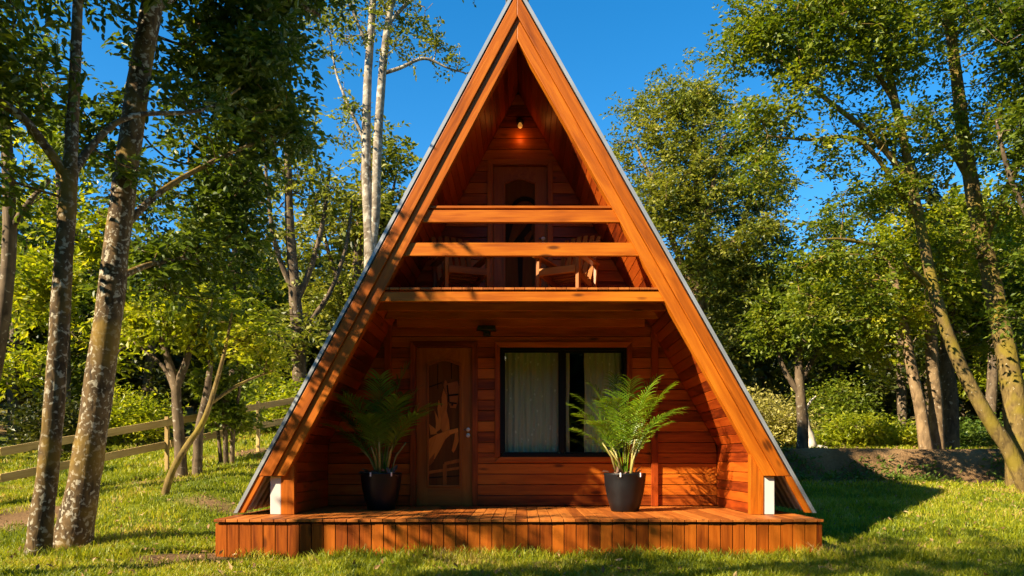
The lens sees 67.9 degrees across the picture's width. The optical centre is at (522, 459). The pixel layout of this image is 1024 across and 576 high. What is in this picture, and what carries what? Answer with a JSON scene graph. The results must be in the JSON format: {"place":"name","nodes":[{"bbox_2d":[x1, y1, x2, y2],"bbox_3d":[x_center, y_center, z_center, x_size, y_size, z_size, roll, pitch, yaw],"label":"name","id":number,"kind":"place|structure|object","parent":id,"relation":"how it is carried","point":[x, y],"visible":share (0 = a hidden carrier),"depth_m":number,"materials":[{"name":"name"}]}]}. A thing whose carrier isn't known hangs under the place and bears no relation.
{"place":"outdoors","nodes":[
{"label":"outdoors","id":0,"kind":"place"},
{"bbox_2d":[0,426,1023,575],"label":"grass","id":1,"kind":"structure","parent":0,"point":[960,558],"depth_m":7.93,"materials":[{"name":"green plant"}]},
{"bbox_2d":[0,395,1023,575],"bbox_3d":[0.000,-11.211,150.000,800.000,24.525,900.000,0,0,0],"label":"ground","id":2,"kind":"structure","parent":0,"point":[964,462],"depth_m":13.90,"materials":[{"name":"green plant"}]},
{"bbox_2d":[0,9,107,380],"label":"edge tree","id":3,"kind":"object","parent":2,"relation":"on","point":[9,271],"visible":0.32,"depth_m":10.98,"materials":[{"name":"green plant"}]},
{"bbox_2d":[0,383,122,462],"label":"bush","id":4,"kind":"object","parent":2,"relation":"on","point":[34,425],"visible":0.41,"depth_m":18.21,"materials":[{"name":"green plant"}]},
{"bbox_2d":[0,202,141,444],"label":"forest tree","id":5,"kind":"object","parent":2,"relation":"on","point":[77,372],"visible":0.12,"depth_m":24.86,"materials":[{"name":"green plant"}]},
{"bbox_2d":[0,101,174,453],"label":"forest tree","id":6,"kind":"object","parent":2,"relation":"on","point":[33,274],"visible":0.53,"depth_m":20.41,"materials":[{"name":"green plant"}]},
{"bbox_2d":[0,0,256,556],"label":"slender tree","id":7,"kind":"object","parent":2,"relation":"on","point":[40,525],"visible":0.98,"depth_m":7.70,"materials":[{"name":"green plant"}]},
{"bbox_2d":[41,169,225,445],"bbox_3d":[-13.119,-5.208,26.197,6.199,9.764,5.639,0,0,0],"label":"forest tree","id":8,"kind":"object","parent":2,"relation":"on","point":[149,378],"visible":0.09,"depth_m":25.80,"materials":[{"name":"green plant"}]},
{"bbox_2d":[80,378,192,451],"bbox_3d":[-10.245,-1.099,20.002,4.010,2.169,2.683,0,0,22],"label":"bush","id":9,"kind":"object","parent":2,"relation":"on","point":[147,410],"visible":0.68,"depth_m":19.72,"materials":[{"name":"green plant"}]},
{"bbox_2d":[0,397,294,482],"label":"timber fence","id":10,"kind":"object","parent":2,"relation":"on","point":[166,422],"visible":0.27,"depth_m":13.25,"materials":[{"name":"brown wood"}]},
{"bbox_2d":[0,0,365,549],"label":"leaning tree","id":11,"kind":"object","parent":2,"relation":"on","point":[252,57],"visible":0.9,"depth_m":10.03,"materials":[{"name":"green plant"}]},
{"bbox_2d":[77,273,291,476],"bbox_3d":[-5.928,-1.405,13.164,3.618,3.621,2.417,0,0,0],"label":"young tree","id":12,"kind":"object","parent":2,"relation":"on","point":[143,322],"visible":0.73,"depth_m":12.94,"materials":[{"name":"green plant"}]},
{"bbox_2d":[182,359,273,464],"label":"shrubby tree","id":13,"kind":"object","parent":2,"relation":"on","point":[235,418],"visible":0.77,"depth_m":13.93,"materials":[{"name":"green plant"}]},
{"bbox_2d":[160,308,304,495],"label":"leaning sapling","id":14,"kind":"object","parent":2,"relation":"on","point":[252,344],"visible":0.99,"depth_m":11.49,"materials":[{"name":"green plant"}]},
{"bbox_2d":[174,146,314,428],"bbox_3d":[-8.931,-4.975,23.893,4.130,8.724,5.513,0,0,39],"label":"forest tree","id":15,"kind":"object","parent":2,"relation":"on","point":[273,294],"visible":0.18,"depth_m":24.07,"materials":[{"name":"green plant"}]},
{"bbox_2d":[220,365,292,434],"bbox_3d":[-6.798,-1.394,19.436,2.897,2.135,3.228,0,0,0],"label":"bush","id":16,"kind":"object","parent":2,"relation":"on","point":[261,383],"visible":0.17,"depth_m":18.84,"materials":[{"name":"green plant"}]},
{"bbox_2d":[247,370,306,428],"bbox_3d":[-5.246,-1.337,18.056,2.418,1.729,2.138,0,0,0],"label":"bush","id":17,"kind":"object","parent":2,"relation":"on","point":[278,411],"visible":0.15,"depth_m":17.81,"materials":[{"name":"green plant"}]},
{"bbox_2d":[222,89,362,387],"bbox_3d":[-5.638,-5.024,18.973,3.165,8.712,3.277,0,0,33],"label":"bare tree","id":18,"kind":"object","parent":2,"relation":"on","point":[300,326],"visible":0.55,"depth_m":18.91,"materials":[{"name":"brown plant"}]},
{"bbox_2d":[270,115,422,345],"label":"bushy tree","id":19,"kind":"object","parent":2,"relation":"on","point":[336,304],"visible":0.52,"depth_m":22.57,"materials":[{"name":"green plant"}]},
{"bbox_2d":[301,0,475,267],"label":"birch","id":20,"kind":"object","parent":2,"relation":"on","point":[371,196],"visible":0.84,"depth_m":17.93,"materials":[{"name":"white plant"}]},
{"bbox_2d":[0,171,1022,444],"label":"woodland","id":21,"kind":"object","parent":2,"relation":"on","point":[766,373],"visible":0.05,"depth_m":29.29,"materials":[{"name":"green plant"}]},
{"bbox_2d":[0,432,1023,575],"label":"fallen leaves","id":22,"kind":"object","parent":2,"relation":"on","point":[377,566],"visible":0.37,"depth_m":8.70,"materials":[{"name":"brown plant"}]},
{"bbox_2d":[214,0,823,558],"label":"frame cabin","id":23,"kind":"object","parent":2,"relation":"on","point":[500,188],"visible":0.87,"depth_m":9.29,"materials":[{"name":"brown wood"}]},
{"bbox_2d":[320,363,441,509],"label":"potted palm","id":24,"kind":"object","parent":23,"relation":"on","point":[381,482],"visible":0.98,"depth_m":9.31,"materials":[{"name":"plant"}]},
{"bbox_2d":[417,348,471,505],"bbox_3d":[-1.052,-0.448,10.238,0.747,2.126,0.075,0,0,0],"label":"door","id":25,"kind":"structure","parent":23,"relation":"in","point":[444,435],"depth_m":10.24,"materials":[{"name":"brown wood"}]},
{"bbox_2d":[430,236,491,287],"bbox_3d":[-0.790,-2.424,9.475,0.610,0.949,0.877,0,0,-21],"label":"armchair","id":26,"kind":"object","parent":23,"relation":"on","point":[475,275],"visible":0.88,"depth_m":9.42,"materials":[{"name":"brown wood"}]},
{"bbox_2d":[477,325,495,335],"bbox_3d":[-0.475,-1.720,10.115,0.256,0.120,0.170,0,0,0],"label":"wall lamp","id":27,"kind":"object","parent":23,"relation":"attached to","point":[486,329],"visible":1,"depth_m":10.03,"materials":[{"name":"black metal"}]},
{"bbox_2d":[516,117,523,128],"bbox_3d":[-0.030,-4.495,10.134,0.100,0.171,0.126,0,0,0],"label":"wall lamp","id":28,"kind":"object","parent":23,"relation":"attached to","point":[520,121],"visible":1,"depth_m":10.09,"materials":[{"name":"black metal"}]},
{"bbox_2d":[493,167,546,291],"bbox_3d":[-0.030,-2.953,10.238,0.722,1.996,0.075,0,0,0],"label":"door","id":29,"kind":"structure","parent":23,"relation":"in","point":[512,186],"depth_m":10.24,"materials":[{"name":"brown wood"}]},
{"bbox_2d":[500,353,569,456],"bbox_3d":[0.152,-0.565,10.409,0.997,2.070,0.080,0,0,0],"label":"curtain","id":30,"kind":"object","parent":23,"relation":"hanging from","point":[531,402],"visible":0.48,"depth_m":10.41,"materials":[{"name":"fabric"}]},
{"bbox_2d":[500,347,626,456],"bbox_3d":[0.550,-0.775,10.234,1.700,1.470,0.092,0,0,0],"label":"window","id":31,"kind":"structure","parent":23,"relation":"in","point":[561,351],"depth_m":10.21,"materials":[{"name":"black metal"}]},
{"bbox_2d":[533,235,600,287],"bbox_3d":[0.588,-2.424,9.460,0.610,0.949,0.877,0,0,27],"label":"armchair","id":32,"kind":"object","parent":23,"relation":"on","point":[569,273],"visible":0.84,"depth_m":9.41,"materials":[{"name":"brown wood"}]},
{"bbox_2d":[584,353,622,452],"bbox_3d":[1.133,-0.565,10.410,0.587,2.070,0.079,0,0,0],"label":"curtain","id":33,"kind":"object","parent":23,"relation":"hanging from","point":[597,366],"visible":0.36,"depth_m":10.41,"materials":[{"name":"fabric"}]},
{"bbox_2d":[566,370,688,511],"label":"potted palm","id":34,"kind":"object","parent":23,"relation":"on","point":[624,486],"visible":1,"depth_m":9.05,"materials":[{"name":"plant"}]},
{"bbox_2d":[598,39,824,359],"bbox_3d":[5.529,-6.824,25.095,8.123,13.462,5.070,0,0,0],"label":"broad tree","id":35,"kind":"object","parent":2,"relation":"on","point":[726,262],"visible":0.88,"depth_m":24.39,"materials":[{"name":"green plant"}]},
{"bbox_2d":[745,378,830,448],"bbox_3d":[7.132,-1.226,22.131,3.436,2.455,3.827,0,0,38],"label":"bush","id":36,"kind":"object","parent":2,"relation":"on","point":[782,425],"visible":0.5,"depth_m":21.61,"materials":[{"name":"green plant"}]},
{"bbox_2d":[733,272,890,448],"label":"forked tree","id":37,"kind":"object","parent":2,"relation":"on","point":[767,310],"visible":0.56,"depth_m":16.86,"materials":[{"name":"green plant"}]},
{"bbox_2d":[807,396,826,447],"bbox_3d":[7.306,-0.894,18.602,1.409,1.556,0.368,0,0,0],"label":"dead trunk","id":38,"kind":"object","parent":2,"relation":"on","point":[812,440],"visible":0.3,"depth_m":18.52,"materials":[{"name":"white wood"}]},
{"bbox_2d":[776,193,896,446],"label":"forest tree","id":39,"kind":"object","parent":2,"relation":"on","point":[824,229],"visible":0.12,"depth_m":29.14,"materials":[{"name":"green plant"}]},
{"bbox_2d":[780,371,901,436],"bbox_3d":[10.069,-1.357,23.891,3.430,2.952,3.734,0,0,0],"label":"bush","id":40,"kind":"object","parent":2,"relation":"on","point":[843,403],"visible":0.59,"depth_m":23.72,"materials":[{"name":"green plant"}]},
{"bbox_2d":[788,405,916,447],"bbox_3d":[8.809,-0.704,20.485,3.180,1.549,2.828,0,0,0],"label":"bush","id":41,"kind":"object","parent":2,"relation":"on","point":[867,433],"visible":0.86,"depth_m":20.05,"materials":[{"name":"green plant"}]},
{"bbox_2d":[699,0,1023,492],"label":"sloping tree","id":42,"kind":"object","parent":2,"relation":"on","point":[762,38],"visible":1,"depth_m":13.04,"materials":[{"name":"green plant"}]},
{"bbox_2d":[832,412,917,446],"bbox_3d":[10.202,-0.672,21.502,2.920,1.471,2.500,0,0,0],"label":"bush","id":43,"kind":"object","parent":2,"relation":"on","point":[912,439],"visible":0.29,"depth_m":20.95,"materials":[{"name":"green plant"}]},
{"bbox_2d":[784,216,976,448],"bbox_3d":[7.998,-2.840,17.433,3.762,5.467,2.863,0,0,-26],"label":"straight tree","id":44,"kind":"object","parent":2,"relation":"on","point":[924,436],"visible":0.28,"depth_m":16.98,"materials":[{"name":"green plant"}]},
{"bbox_2d":[775,438,1004,483],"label":"weeds","id":45,"kind":"object","parent":2,"relation":"on","point":[858,476],"visible":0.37,"depth_m":15.33,"materials":[{"name":"green plant"}]},
{"bbox_2d":[840,159,982,425],"bbox_3d":[12.973,-5.006,24.925,5.321,9.701,5.963,0,0,0],"label":"forest tree","id":46,"kind":"object","parent":2,"relation":"on","point":[900,384],"visible":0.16,"depth_m":24.84,"materials":[{"name":"green plant"}]},
{"bbox_2d":[857,188,1021,448],"bbox_3d":[9.661,-3.138,17.451,3.795,6.062,2.985,0,0,0],"label":"straight tree","id":47,"kind":"object","parent":2,"relation":"on","point":[935,403],"visible":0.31,"depth_m":17.19,"materials":[{"name":"green plant"}]},
{"bbox_2d":[870,0,1023,486],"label":"tall tree","id":48,"kind":"object","parent":2,"relation":"on","point":[1009,370],"visible":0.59,"depth_m":14.23,"materials":[{"name":"green plant"}]},
{"bbox_2d":[903,412,1003,447],"bbox_3d":[13.157,-0.750,22.141,4.131,1.579,3.357,0,0,0],"label":"bush","id":49,"kind":"object","parent":2,"relation":"on","point":[969,436],"visible":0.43,"depth_m":21.50,"materials":[{"name":"green plant"}]},
{"bbox_2d":[897,235,1023,448],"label":"straight tree","id":50,"kind":"object","parent":2,"relation":"on","point":[948,376],"visible":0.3,"depth_m":17.66,"materials":[{"name":"green plant"}]},
{"bbox_2d":[910,167,1023,446],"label":"forest tree","id":51,"kind":"object","parent":2,"relation":"on","point":[990,381],"visible":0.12,"depth_m":22.93,"materials":[{"name":"green plant"}]},
{"bbox_2d":[936,0,1023,346],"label":"shady tree","id":52,"kind":"object","parent":2,"relation":"on","point":[1015,14],"visible":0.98,"depth_m":13.02,"materials":[{"name":"green plant"}]},
{"bbox_2d":[955,233,1023,424],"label":"forest tree","id":53,"kind":"object","parent":2,"relation":"on","point":[971,362],"visible":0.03,"depth_m":27.91,"materials":[{"name":"green plant"}]},
{"bbox_2d":[0,0,1023,283],"label":"sky","id":54,"kind":"structure","parent":0,"point":[606,47],"materials":[{"name":"blue"}]}
]}

